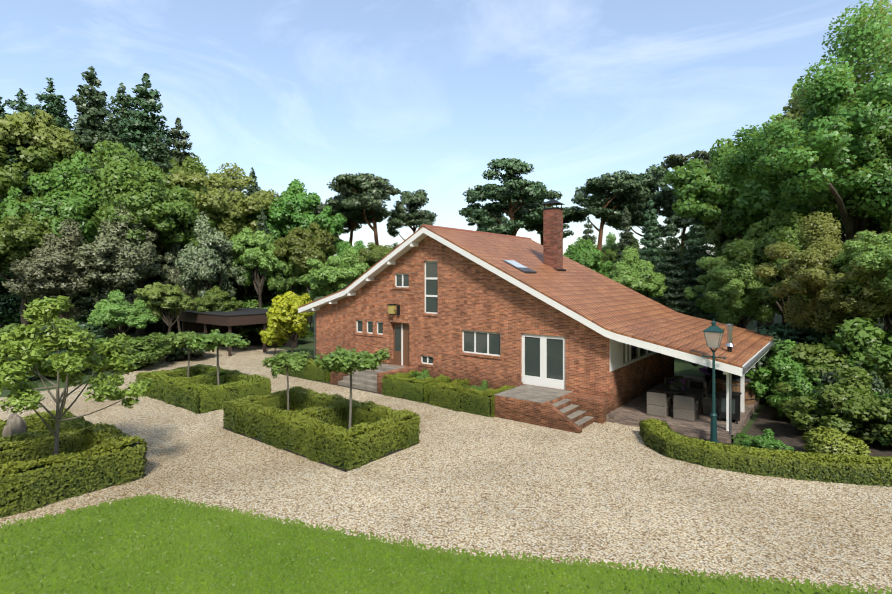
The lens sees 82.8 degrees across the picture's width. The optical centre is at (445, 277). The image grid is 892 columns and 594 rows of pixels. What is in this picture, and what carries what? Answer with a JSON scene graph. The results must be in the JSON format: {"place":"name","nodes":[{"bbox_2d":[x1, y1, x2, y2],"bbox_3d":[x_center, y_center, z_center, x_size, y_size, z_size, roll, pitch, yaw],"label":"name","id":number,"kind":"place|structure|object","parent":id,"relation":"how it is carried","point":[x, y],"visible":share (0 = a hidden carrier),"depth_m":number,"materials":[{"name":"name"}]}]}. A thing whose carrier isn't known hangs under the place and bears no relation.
{"place":"outdoors","nodes":[
{"label":"outdoors","id":0,"kind":"place"},
{"bbox_2d":[0,499,853,593],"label":"lawn","id":1,"kind":"structure","parent":0,"point":[358,573],"depth_m":9.53,"materials":[{"name":"green plant"}]},
{"bbox_2d":[0,493,891,593],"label":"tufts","id":2,"kind":"object","parent":1,"relation":"on","point":[453,553],"visible":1,"depth_m":9.71,"materials":[{"name":"green plant"}]},
{"bbox_2d":[0,291,884,433],"bbox_3d":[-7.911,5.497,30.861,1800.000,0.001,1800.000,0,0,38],"label":"ground","id":3,"kind":"structure","parent":0,"point":[681,366],"depth_m":32.55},
{"bbox_2d":[2,413,26,436],"bbox_3d":[-13.339,4.911,15.646,0.883,1.504,0.604,0,0,38],"label":"rock","id":4,"kind":"object","parent":3,"relation":"on","point":[16,423],"visible":0.5,"depth_m":15.47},
{"bbox_2d":[0,145,60,201],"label":"tree","id":5,"kind":"object","parent":3,"relation":"on","point":[12,176],"visible":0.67,"depth_m":48.52,"materials":[{"name":"green plant"}]},
{"bbox_2d":[0,196,61,325],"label":"tree","id":6,"kind":"object","parent":3,"relation":"on","point":[23,233],"visible":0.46,"depth_m":42.36,"materials":[{"name":"green plant"}]},
{"bbox_2d":[0,88,71,326],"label":"tree","id":7,"kind":"object","parent":3,"relation":"on","point":[7,313],"visible":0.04,"depth_m":49.02,"materials":[{"name":"green plant"}]},
{"bbox_2d":[0,109,84,323],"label":"tree","id":8,"kind":"object","parent":3,"relation":"on","point":[16,128],"visible":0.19,"depth_m":50.34,"materials":[{"name":"green plant"}]},
{"bbox_2d":[0,125,87,324],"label":"tree","id":9,"kind":"object","parent":3,"relation":"on","point":[76,141],"depth_m":47.98,"materials":[{"name":"green plant"}]},
{"bbox_2d":[2,218,97,319],"bbox_3d":[-31.610,0.364,40.919,6.002,10.343,6.574,0,0,-34],"label":"tree","id":10,"kind":"object","parent":3,"relation":"on","point":[41,271],"visible":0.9,"depth_m":39.76,"materials":[{"name":"green plant"}]},
{"bbox_2d":[28,77,72,129],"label":"tree","id":11,"kind":"object","parent":3,"relation":"on","point":[57,110],"visible":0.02,"depth_m":58.84,"materials":[{"name":"green plant"}]},
{"bbox_2d":[0,159,108,318],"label":"tree","id":12,"kind":"object","parent":3,"relation":"on","point":[61,191],"visible":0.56,"depth_m":45.09,"materials":[{"name":"green plant"}]},
{"bbox_2d":[44,318,113,350],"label":"tree","id":13,"kind":"object","parent":3,"relation":"on","point":[98,332],"visible":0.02,"depth_m":34.38,"materials":[{"name":"green plant"}]},
{"bbox_2d":[65,151,104,330],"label":"tree","id":14,"kind":"object","parent":3,"relation":"on","point":[81,160],"depth_m":50.02,"materials":[{"name":"green plant"}]},
{"bbox_2d":[69,66,115,163],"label":"tree","id":15,"kind":"object","parent":3,"relation":"on","point":[90,120],"visible":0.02,"depth_m":58.05,"materials":[{"name":"green plant"}]},
{"bbox_2d":[68,116,149,332],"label":"tree","id":16,"kind":"object","parent":3,"relation":"on","point":[107,127],"visible":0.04,"depth_m":49.65,"materials":[{"name":"green plant"}]},
{"bbox_2d":[59,204,164,335],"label":"tree","id":17,"kind":"object","parent":3,"relation":"on","point":[119,262],"visible":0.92,"depth_m":41.32,"materials":[{"name":"green plant"}]},
{"bbox_2d":[103,82,136,141],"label":"tree","id":18,"kind":"object","parent":3,"relation":"on","point":[123,99],"visible":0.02,"depth_m":66.36,"materials":[{"name":"green plant"}]},
{"bbox_2d":[87,290,158,337],"bbox_3d":[-21.376,3.119,33.498,3.880,4.774,3.632,0,0,-35],"label":"tree","id":19,"kind":"object","parent":3,"relation":"on","point":[115,311],"visible":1,"depth_m":32.65,"materials":[{"name":"green plant"}]},
{"bbox_2d":[116,73,171,323],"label":"tree","id":20,"kind":"object","parent":3,"relation":"on","point":[139,128],"visible":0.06,"depth_m":59.81,"materials":[{"name":"green plant"}]},
{"bbox_2d":[84,140,218,334],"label":"tree","id":21,"kind":"object","parent":3,"relation":"on","point":[127,180],"visible":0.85,"depth_m":45.91,"materials":[{"name":"green plant"}]},
{"bbox_2d":[127,130,196,330],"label":"tree","id":22,"kind":"object","parent":3,"relation":"on","point":[158,146],"visible":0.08,"depth_m":52.24,"materials":[{"name":"green plant"}]},
{"bbox_2d":[144,155,208,328],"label":"tree","id":23,"kind":"object","parent":3,"relation":"on","point":[190,162],"visible":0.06,"depth_m":54.49,"materials":[{"name":"green plant"}]},
{"bbox_2d":[165,117,195,167],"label":"tree","id":24,"kind":"object","parent":3,"relation":"on","point":[178,155],"depth_m":62.24,"materials":[{"name":"green plant"}]},
{"bbox_2d":[160,241,203,331],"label":"tree","id":25,"kind":"object","parent":3,"relation":"on","point":[170,273],"visible":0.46,"depth_m":46.63,"materials":[{"name":"green plant"}]},
{"bbox_2d":[148,204,244,273],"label":"tree","id":26,"kind":"object","parent":3,"relation":"on","point":[229,230],"visible":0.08,"depth_m":51.00,"materials":[{"name":"green plant"}]},
{"bbox_2d":[174,212,246,308],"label":"tree","id":27,"kind":"object","parent":3,"relation":"on","point":[206,266],"visible":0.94,"depth_m":43.50,"materials":[{"name":"green plant"}]},
{"bbox_2d":[169,163,279,233],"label":"tree","id":28,"kind":"object","parent":3,"relation":"on","point":[236,205],"visible":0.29,"depth_m":52.04,"materials":[{"name":"green plant"}]},
{"bbox_2d":[232,299,262,336],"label":"tree","id":29,"kind":"object","parent":3,"relation":"on","point":[243,330],"visible":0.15,"depth_m":42.89,"materials":[{"name":"green plant"}]},
{"bbox_2d":[229,227,281,307],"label":"tree","id":30,"kind":"object","parent":3,"relation":"on","point":[257,257],"visible":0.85,"depth_m":45.19,"materials":[{"name":"green plant"}]},
{"bbox_2d":[237,207,280,306],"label":"tree","id":31,"kind":"object","parent":3,"relation":"on","point":[268,295],"visible":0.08,"depth_m":49.59,"materials":[{"name":"green plant"}]},
{"bbox_2d":[267,254,311,296],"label":"tree","id":32,"kind":"object","parent":3,"relation":"on","point":[284,279],"visible":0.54,"depth_m":45.42,"materials":[{"name":"green plant"}]},
{"bbox_2d":[248,179,346,250],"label":"tree","id":33,"kind":"object","parent":3,"relation":"on","point":[291,209],"visible":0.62,"depth_m":54.10,"materials":[{"name":"green plant"}]},
{"bbox_2d":[273,222,335,328],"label":"tree","id":34,"kind":"object","parent":3,"relation":"on","point":[301,246],"visible":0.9,"depth_m":45.47,"materials":[{"name":"green plant"}]},
{"bbox_2d":[298,246,370,299],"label":"tree","id":35,"kind":"object","parent":3,"relation":"on","point":[333,274],"visible":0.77,"depth_m":42.00,"materials":[{"name":"green plant"}]},
{"bbox_2d":[312,185,400,246],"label":"tree","id":36,"kind":"object","parent":3,"relation":"on","point":[351,225],"visible":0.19,"depth_m":65.92,"materials":[{"name":"green plant"}]},
{"bbox_2d":[325,172,391,245],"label":"tree","id":37,"kind":"object","parent":3,"relation":"on","point":[368,195],"visible":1,"depth_m":59.71,"materials":[{"name":"green plant"}]},
{"bbox_2d":[352,242,392,272],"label":"tree","id":38,"kind":"object","parent":3,"relation":"on","point":[372,254],"visible":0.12,"depth_m":47.26,"materials":[{"name":"green plant"}]},
{"bbox_2d":[386,189,437,239],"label":"tree","id":39,"kind":"object","parent":3,"relation":"on","point":[399,217],"visible":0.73,"depth_m":69.05,"materials":[{"name":"green plant"}]},
{"bbox_2d":[0,344,891,593],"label":"gravel","id":40,"kind":"structure","parent":3,"relation":"on","point":[606,492],"depth_m":12.91,"materials":[{"name":"gravel"}]},
{"bbox_2d":[0,408,92,445],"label":"hedge","id":41,"kind":"object","parent":40,"relation":"on","point":[33,432],"depth_m":16.23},
{"bbox_2d":[0,422,147,517],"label":"hedge","id":42,"kind":"object","parent":40,"relation":"on","point":[115,440],"depth_m":13.06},
{"bbox_2d":[0,295,155,455],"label":"tree","id":43,"kind":"object","parent":40,"relation":"on","point":[40,337],"visible":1,"depth_m":13.27,"materials":[{"name":"green plant"}]},
{"bbox_2d":[93,332,178,369],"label":"tree","id":44,"kind":"object","parent":40,"relation":"on","point":[146,352],"visible":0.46,"depth_m":30.42,"materials":[{"name":"green plant"}]},
{"bbox_2d":[133,282,195,333],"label":"tree","id":45,"kind":"object","parent":40,"relation":"on","point":[167,303],"visible":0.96,"depth_m":35.97,"materials":[{"name":"green plant"}]},
{"bbox_2d":[146,395,223,413],"bbox_3d":[-11.404,5.467,23.689,6.230,0.060,3.280,0,0,38],"label":"edging","id":46,"kind":"object","parent":40,"relation":"on","point":[184,407],"visible":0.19,"depth_m":21.34,"materials":[{"name":"grey"}]},
{"bbox_2d":[157,331,205,377],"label":"tree","id":47,"kind":"object","parent":46,"relation":"on","point":[179,338],"visible":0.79,"depth_m":24.09,"materials":[{"name":"green plant"}]},
{"bbox_2d":[186,329,250,384],"bbox_3d":[-10.231,3.906,22.645,2.187,3.188,2.593,0,0,-45],"label":"tree","id":48,"kind":"object","parent":46,"relation":"on","point":[213,340],"visible":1,"depth_m":22.35,"materials":[{"name":"green plant"}]},
{"bbox_2d":[135,364,271,413],"bbox_3d":[-11.419,4.975,23.673,6.478,1.084,3.531,0,0,38],"label":"hedge","id":49,"kind":"object","parent":40,"relation":"on","point":[180,385],"depth_m":22.35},
{"bbox_2d":[190,286,244,328],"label":"tree","id":50,"kind":"object","parent":40,"relation":"on","point":[213,299],"visible":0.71,"depth_m":39.68,"materials":[{"name":"green plant"}]},
{"bbox_2d":[178,308,296,355],"bbox_3d":[-16.223,4.047,39.790,7.600,2.900,6.100,0,0,38],"label":"carport","id":51,"kind":"object","parent":40,"relation":"on","point":[197,322],"visible":0.46,"depth_m":38.09,"materials":[{"name":"brown"}]},
{"bbox_2d":[259,327,289,354],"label":"tree","id":52,"kind":"object","parent":40,"relation":"on","point":[268,336],"visible":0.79,"depth_m":35.76,"materials":[{"name":"yellow plant"}]},
{"bbox_2d":[266,291,313,353],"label":"tree","id":53,"kind":"object","parent":40,"relation":"on","point":[286,319],"visible":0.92,"depth_m":32.77,"materials":[{"name":"yellow plant"}]},
{"bbox_2d":[271,356,329,382],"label":"hedge","id":54,"kind":"object","parent":40,"relation":"on","point":[315,376],"depth_m":27.27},
{"bbox_2d":[223,427,418,471],"bbox_3d":[-4.511,5.467,17.651,6.730,0.060,3.180,0,0,38],"label":"soil bed","id":55,"kind":"object","parent":40,"relation":"on","point":[321,462],"visible":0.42,"depth_m":15.78,"materials":[{"name":"soil"}]},
{"bbox_2d":[262,350,310,410],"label":"tree","id":56,"kind":"object","parent":55,"relation":"on","point":[296,361],"visible":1,"depth_m":18.22,"materials":[{"name":"green plant"}]},
{"bbox_2d":[314,346,390,429],"bbox_3d":[-3.183,3.886,16.715,2.374,3.234,2.530,3,-3,-36],"label":"tree","id":57,"kind":"object","parent":55,"relation":"on","point":[343,360],"visible":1,"depth_m":16.44,"materials":[{"name":"green plant"}]},
{"bbox_2d":[222,386,420,470],"bbox_3d":[-4.481,4.960,17.651,6.950,1.140,3.437,0,0,38],"label":"hedge","id":58,"kind":"object","parent":40,"relation":"on","point":[267,406],"depth_m":16.52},
{"bbox_2d":[330,364,416,393],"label":"front steps","id":59,"kind":"structure","parent":40,"relation":"on","point":[369,380],"depth_m":25.78,"materials":[{"name":"stone"}]},
{"bbox_2d":[270,371,493,416],"bbox_3d":[-3.488,5.489,25.806,15.600,0.001,2.500,0,0,38],"label":"edging","id":60,"kind":"object","parent":40,"relation":"on","point":[354,388],"visible":0.17,"depth_m":25.15,"materials":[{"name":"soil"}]},
{"bbox_2d":[382,370,450,402],"bbox_3d":[-1.353,5.018,23.833,2.772,1.009,2.280,0,0,38],"label":"hedge","id":61,"kind":"object","parent":60,"relation":"on","point":[403,379],"depth_m":23.11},
{"bbox_2d":[429,378,515,416],"bbox_3d":[1.182,5.017,21.741,3.423,1.027,2.393,0,0,38],"label":"hedge","id":62,"kind":"object","parent":60,"relation":"on","point":[455,384],"depth_m":20.91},
{"bbox_2d":[494,384,593,433],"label":"entrance steps","id":63,"kind":"structure","parent":40,"relation":"on","point":[553,408],"depth_m":19.26,"materials":[{"name":"brick"}]},
{"bbox_2d":[316,236,673,423],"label":"walls","id":64,"kind":"structure","parent":3,"relation":"on","point":[473,296],"depth_m":23.94,"materials":[{"name":"brick"}]},
{"bbox_2d":[354,261,564,389],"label":"windows","id":65,"kind":"structure","parent":64,"relation":"attached to","point":[543,360],"depth_m":23.37,"materials":[{"name":"white"}]},
{"bbox_2d":[298,227,773,375],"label":"roof","id":66,"kind":"structure","parent":64,"relation":"on","point":[603,305],"depth_m":23.19,"materials":[{"name":"brown"}]},
{"bbox_2d":[542,199,565,270],"bbox_3d":[5.714,-2.113,26.992,1.020,4.220,0.960,0,0,38],"label":"chimney","id":67,"kind":"object","parent":66,"relation":"on","point":[552,237],"visible":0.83,"depth_m":26.72,"materials":[{"name":"brick"}]},
{"bbox_2d":[610,339,656,371],"bbox_3d":[9.245,2.922,23.547,0.270,1.450,9.646,0,0,38],"label":"side window","id":68,"kind":"structure","parent":64,"relation":"attached to","point":[622,354],"depth_m":21.07,"materials":[{"name":"white"}]},
{"bbox_2d":[458,158,564,235],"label":"tree","id":69,"kind":"object","parent":3,"relation":"on","point":[525,190],"visible":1,"depth_m":59.90,"materials":[{"name":"green plant"}]},
{"bbox_2d":[500,190,586,244],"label":"tree","id":70,"kind":"object","parent":3,"relation":"on","point":[551,195],"visible":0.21,"depth_m":65.73,"materials":[{"name":"green plant"}]},
{"bbox_2d":[563,237,614,277],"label":"tree","id":71,"kind":"object","parent":3,"relation":"on","point":[588,254],"visible":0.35,"depth_m":47.12,"materials":[{"name":"green plant"}]},
{"bbox_2d":[563,170,650,252],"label":"tree","id":72,"kind":"object","parent":3,"relation":"on","point":[615,193],"visible":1,"depth_m":60.59,"materials":[{"name":"green plant"}]},
{"bbox_2d":[612,205,638,268],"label":"tree","id":73,"kind":"object","parent":3,"relation":"on","point":[626,239],"visible":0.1,"depth_m":47.18,"materials":[{"name":"green plant"}]},
{"bbox_2d":[608,245,666,297],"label":"tree","id":74,"kind":"object","parent":3,"relation":"on","point":[642,277],"visible":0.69,"depth_m":36.55,"materials":[{"name":"green plant"}]},
{"bbox_2d":[605,164,674,236],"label":"tree","id":75,"kind":"object","parent":3,"relation":"on","point":[654,181],"visible":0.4,"depth_m":64.25,"materials":[{"name":"green plant"}]},
{"bbox_2d":[637,196,664,300],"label":"tree","id":76,"kind":"object","parent":3,"relation":"on","point":[651,240],"visible":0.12,"depth_m":43.04,"materials":[{"name":"green plant"}]},
{"bbox_2d":[652,216,697,315],"bbox_3d":[17.635,0.350,39.604,4.370,10.295,4.268,0,0,-37],"label":"tree","id":77,"kind":"object","parent":3,"relation":"on","point":[673,297],"visible":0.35,"depth_m":38.89,"materials":[{"name":"green plant"}]},
{"bbox_2d":[648,187,707,245],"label":"tree","id":78,"kind":"object","parent":3,"relation":"on","point":[680,222],"visible":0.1,"depth_m":61.30,"materials":[{"name":"green plant"}]},
{"bbox_2d":[606,365,766,443],"bbox_3d":[11.001,4.269,22.131,4.280,2.456,10.310,0,0,38],"label":"veranda","id":79,"kind":"object","parent":3,"relation":"on","point":[633,412],"visible":0.25,"depth_m":18.94,"materials":[{"name":"white"}]},
{"bbox_2d":[647,391,670,416],"bbox_3d":[8.180,4.795,19.456,0.720,0.880,0.700,0,0,38],"label":"chair","id":80,"kind":"object","parent":79,"relation":"on","point":[659,404],"visible":1,"depth_m":19.18,"materials":[{"name":"fabric"}]},
{"bbox_2d":[652,384,706,414],"bbox_3d":[9.374,4.766,20.331,1.800,0.938,1.250,0,0,38],"label":"table","id":81,"kind":"object","parent":79,"relation":"on","point":[697,392],"visible":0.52,"depth_m":20.11,"materials":[{"name":"grey"}]},
{"bbox_2d":[673,395,697,421],"bbox_3d":[8.959,4.795,18.910,0.720,0.880,0.700,0,0,38],"label":"chair","id":82,"kind":"object","parent":79,"relation":"on","point":[685,408],"visible":1,"depth_m":18.64,"materials":[{"name":"fabric"}]},
{"bbox_2d":[702,390,725,415],"bbox_3d":[10.373,4.795,19.580,0.700,0.880,0.720,0,0,38],"label":"chair","id":83,"kind":"object","parent":79,"relation":"on","point":[707,404],"visible":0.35,"depth_m":19.38,"materials":[{"name":"wicker"}]},
{"bbox_2d":[718,324,741,423],"bbox_3d":[10.391,3.456,18.549,0.680,3.558,0.640,0,0,38],"label":"stove","id":84,"kind":"object","parent":79,"relation":"on","point":[735,399],"visible":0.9,"depth_m":18.44,"materials":[{"name":"black"}]},
{"bbox_2d":[710,372,755,404],"bbox_3d":[12.319,4.706,21.739,1.800,1.058,1.800,0,0,38],"label":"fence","id":85,"kind":"object","parent":79,"relation":"on","point":[720,384],"visible":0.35,"depth_m":21.04,"materials":[{"name":"brown"}]},
{"bbox_2d":[729,341,772,433],"bbox_3d":[12.794,4.062,20.732,0.570,2.310,10.660,0,0,38],"label":"gutter","id":86,"kind":"object","parent":79,"relation":"on","point":[752,362],"visible":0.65,"depth_m":16.93,"materials":[{"name":"silver metal"}]},
{"bbox_2d":[661,150,734,324],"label":"tree","id":87,"kind":"object","parent":3,"relation":"on","point":[674,160],"visible":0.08,"depth_m":57.14,"materials":[{"name":"green plant"}]},
{"bbox_2d":[681,204,728,323],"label":"tree","id":88,"kind":"object","parent":3,"relation":"on","point":[693,250],"visible":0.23,"depth_m":40.77,"materials":[{"name":"green plant"}]},
{"bbox_2d":[664,138,787,329],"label":"tree","id":89,"kind":"object","parent":3,"relation":"on","point":[696,183],"visible":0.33,"depth_m":41.68,"materials":[{"name":"green plant"}]},
{"bbox_2d":[705,221,746,326],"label":"tree","id":90,"kind":"object","parent":3,"relation":"on","point":[719,237],"visible":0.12,"depth_m":48.39,"materials":[{"name":"green plant"}]},
{"bbox_2d":[683,240,775,328],"bbox_3d":[17.811,1.631,30.976,5.739,7.807,5.456,0,0,-16],"label":"tree","id":91,"kind":"object","parent":3,"relation":"on","point":[722,291],"visible":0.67,"depth_m":29.57,"materials":[{"name":"green plant"}]},
{"bbox_2d":[638,418,891,486],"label":"hedge","id":92,"kind":"object","parent":3,"relation":"on","point":[857,466],"depth_m":14.11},
{"bbox_2d":[722,209,811,324],"bbox_3d":[19.443,0.727,28.957,6.084,9.536,5.907,0,0,-33],"label":"tree","id":93,"kind":"object","parent":3,"relation":"on","point":[780,228],"visible":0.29,"depth_m":28.62,"materials":[{"name":"green plant"}]},
{"bbox_2d":[718,73,841,323],"bbox_3d":[28.063,-4.700,38.727,12.200,20.466,11.419,0,0,2],"label":"tree","id":94,"kind":"object","parent":3,"relation":"on","point":[758,199],"visible":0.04,"depth_m":37.99,"materials":[{"name":"green plant"}]},
{"bbox_2d":[685,401,891,457],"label":"bed","id":95,"kind":"object","parent":3,"relation":"on","point":[786,433],"depth_m":17.99,"materials":[{"name":"soil"}]},
{"bbox_2d":[702,318,725,442],"bbox_3d":[8.863,3.417,16.761,0.700,4.160,0.560,0,0,38],"label":"lamp post","id":96,"kind":"object","parent":95,"relation":"on","point":[713,328],"visible":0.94,"depth_m":16.71,"materials":[{"name":"teal"}]},
{"bbox_2d":[741,428,793,450],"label":"shrub","id":97,"kind":"object","parent":95,"relation":"on","point":[764,441],"visible":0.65,"depth_m":15.36,"materials":[{"name":"green plant"}]},
{"bbox_2d":[745,339,832,398],"bbox_3d":[14.518,4.091,21.346,4.435,2.878,3.034,0,0,0],"label":"shrub","id":98,"kind":"object","parent":95,"relation":"on","point":[780,367],"visible":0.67,"depth_m":20.85,"materials":[{"name":"green plant"}]},
{"bbox_2d":[753,322,826,344],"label":"tree","id":99,"kind":"object","parent":95,"relation":"on","point":[809,335],"visible":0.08,"depth_m":24.69,"materials":[{"name":"green plant"}]},
{"bbox_2d":[765,377,825,423],"bbox_3d":[13.615,4.601,19.197,2.314,1.815,2.612,0,0,-32],"label":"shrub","id":100,"kind":"object","parent":95,"relation":"on","point":[801,387],"visible":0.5,"depth_m":19.02,"materials":[{"name":"green plant"}]},
{"bbox_2d":[753,212,891,335],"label":"tree","id":101,"kind":"object","parent":95,"relation":"on","point":[815,273],"visible":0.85,"depth_m":22.58,"materials":[{"name":"green plant"}]},
{"bbox_2d":[773,342,889,393],"bbox_3d":[16.234,4.111,21.167,4.882,2.830,4.429,0,0,-44],"label":"shrub","id":102,"kind":"object","parent":95,"relation":"on","point":[820,355],"visible":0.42,"depth_m":20.48,"materials":[{"name":"green plant"}]},
{"bbox_2d":[775,366,891,443],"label":"shrub","id":103,"kind":"object","parent":95,"relation":"on","point":[847,406],"visible":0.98,"depth_m":16.50,"materials":[{"name":"green plant"}]},
{"bbox_2d":[802,426,870,455],"bbox_3d":[11.548,4.963,15.024,1.660,1.088,1.525,0,0,38],"label":"shrub","id":104,"kind":"object","parent":95,"relation":"on","point":[823,439],"visible":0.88,"depth_m":14.73,"materials":[{"name":"green plant"}]},
{"bbox_2d":[808,317,891,379],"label":"shrub","id":105,"kind":"object","parent":95,"relation":"on","point":[856,335],"visible":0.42,"depth_m":20.09,"materials":[{"name":"green plant"}]},
{"bbox_2d":[811,369,891,397],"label":"shrub","id":106,"kind":"object","parent":95,"relation":"on","point":[829,378],"visible":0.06,"depth_m":18.22,"materials":[{"name":"green plant"}]},
{"bbox_2d":[830,216,891,334],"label":"tree","id":107,"kind":"object","parent":95,"relation":"on","point":[877,256],"visible":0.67,"depth_m":20.91,"materials":[{"name":"green plant"}]},
{"bbox_2d":[857,357,891,387],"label":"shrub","id":108,"kind":"object","parent":95,"relation":"on","point":[883,375],"visible":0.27,"depth_m":18.99,"materials":[{"name":"green plant"}]},
{"bbox_2d":[713,0,891,243],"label":"tree","id":109,"kind":"object","parent":3,"relation":"on","point":[816,146],"visible":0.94,"depth_m":27.39,"materials":[{"name":"green plant"}]},
{"bbox_2d":[769,0,891,128],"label":"tree","id":110,"kind":"object","parent":3,"relation":"on","point":[795,111],"visible":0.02,"depth_m":32.81,"materials":[{"name":"green plant"}]},
{"bbox_2d":[794,123,891,232],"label":"tree","id":111,"kind":"object","parent":3,"relation":"on","point":[848,201],"visible":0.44,"depth_m":27.12,"materials":[{"name":"green plant"}]},
{"bbox_2d":[0,0,891,254],"label":"sky","id":112,"kind":"structure","parent":0,"point":[414,95],"materials":[{"name":"blue"}]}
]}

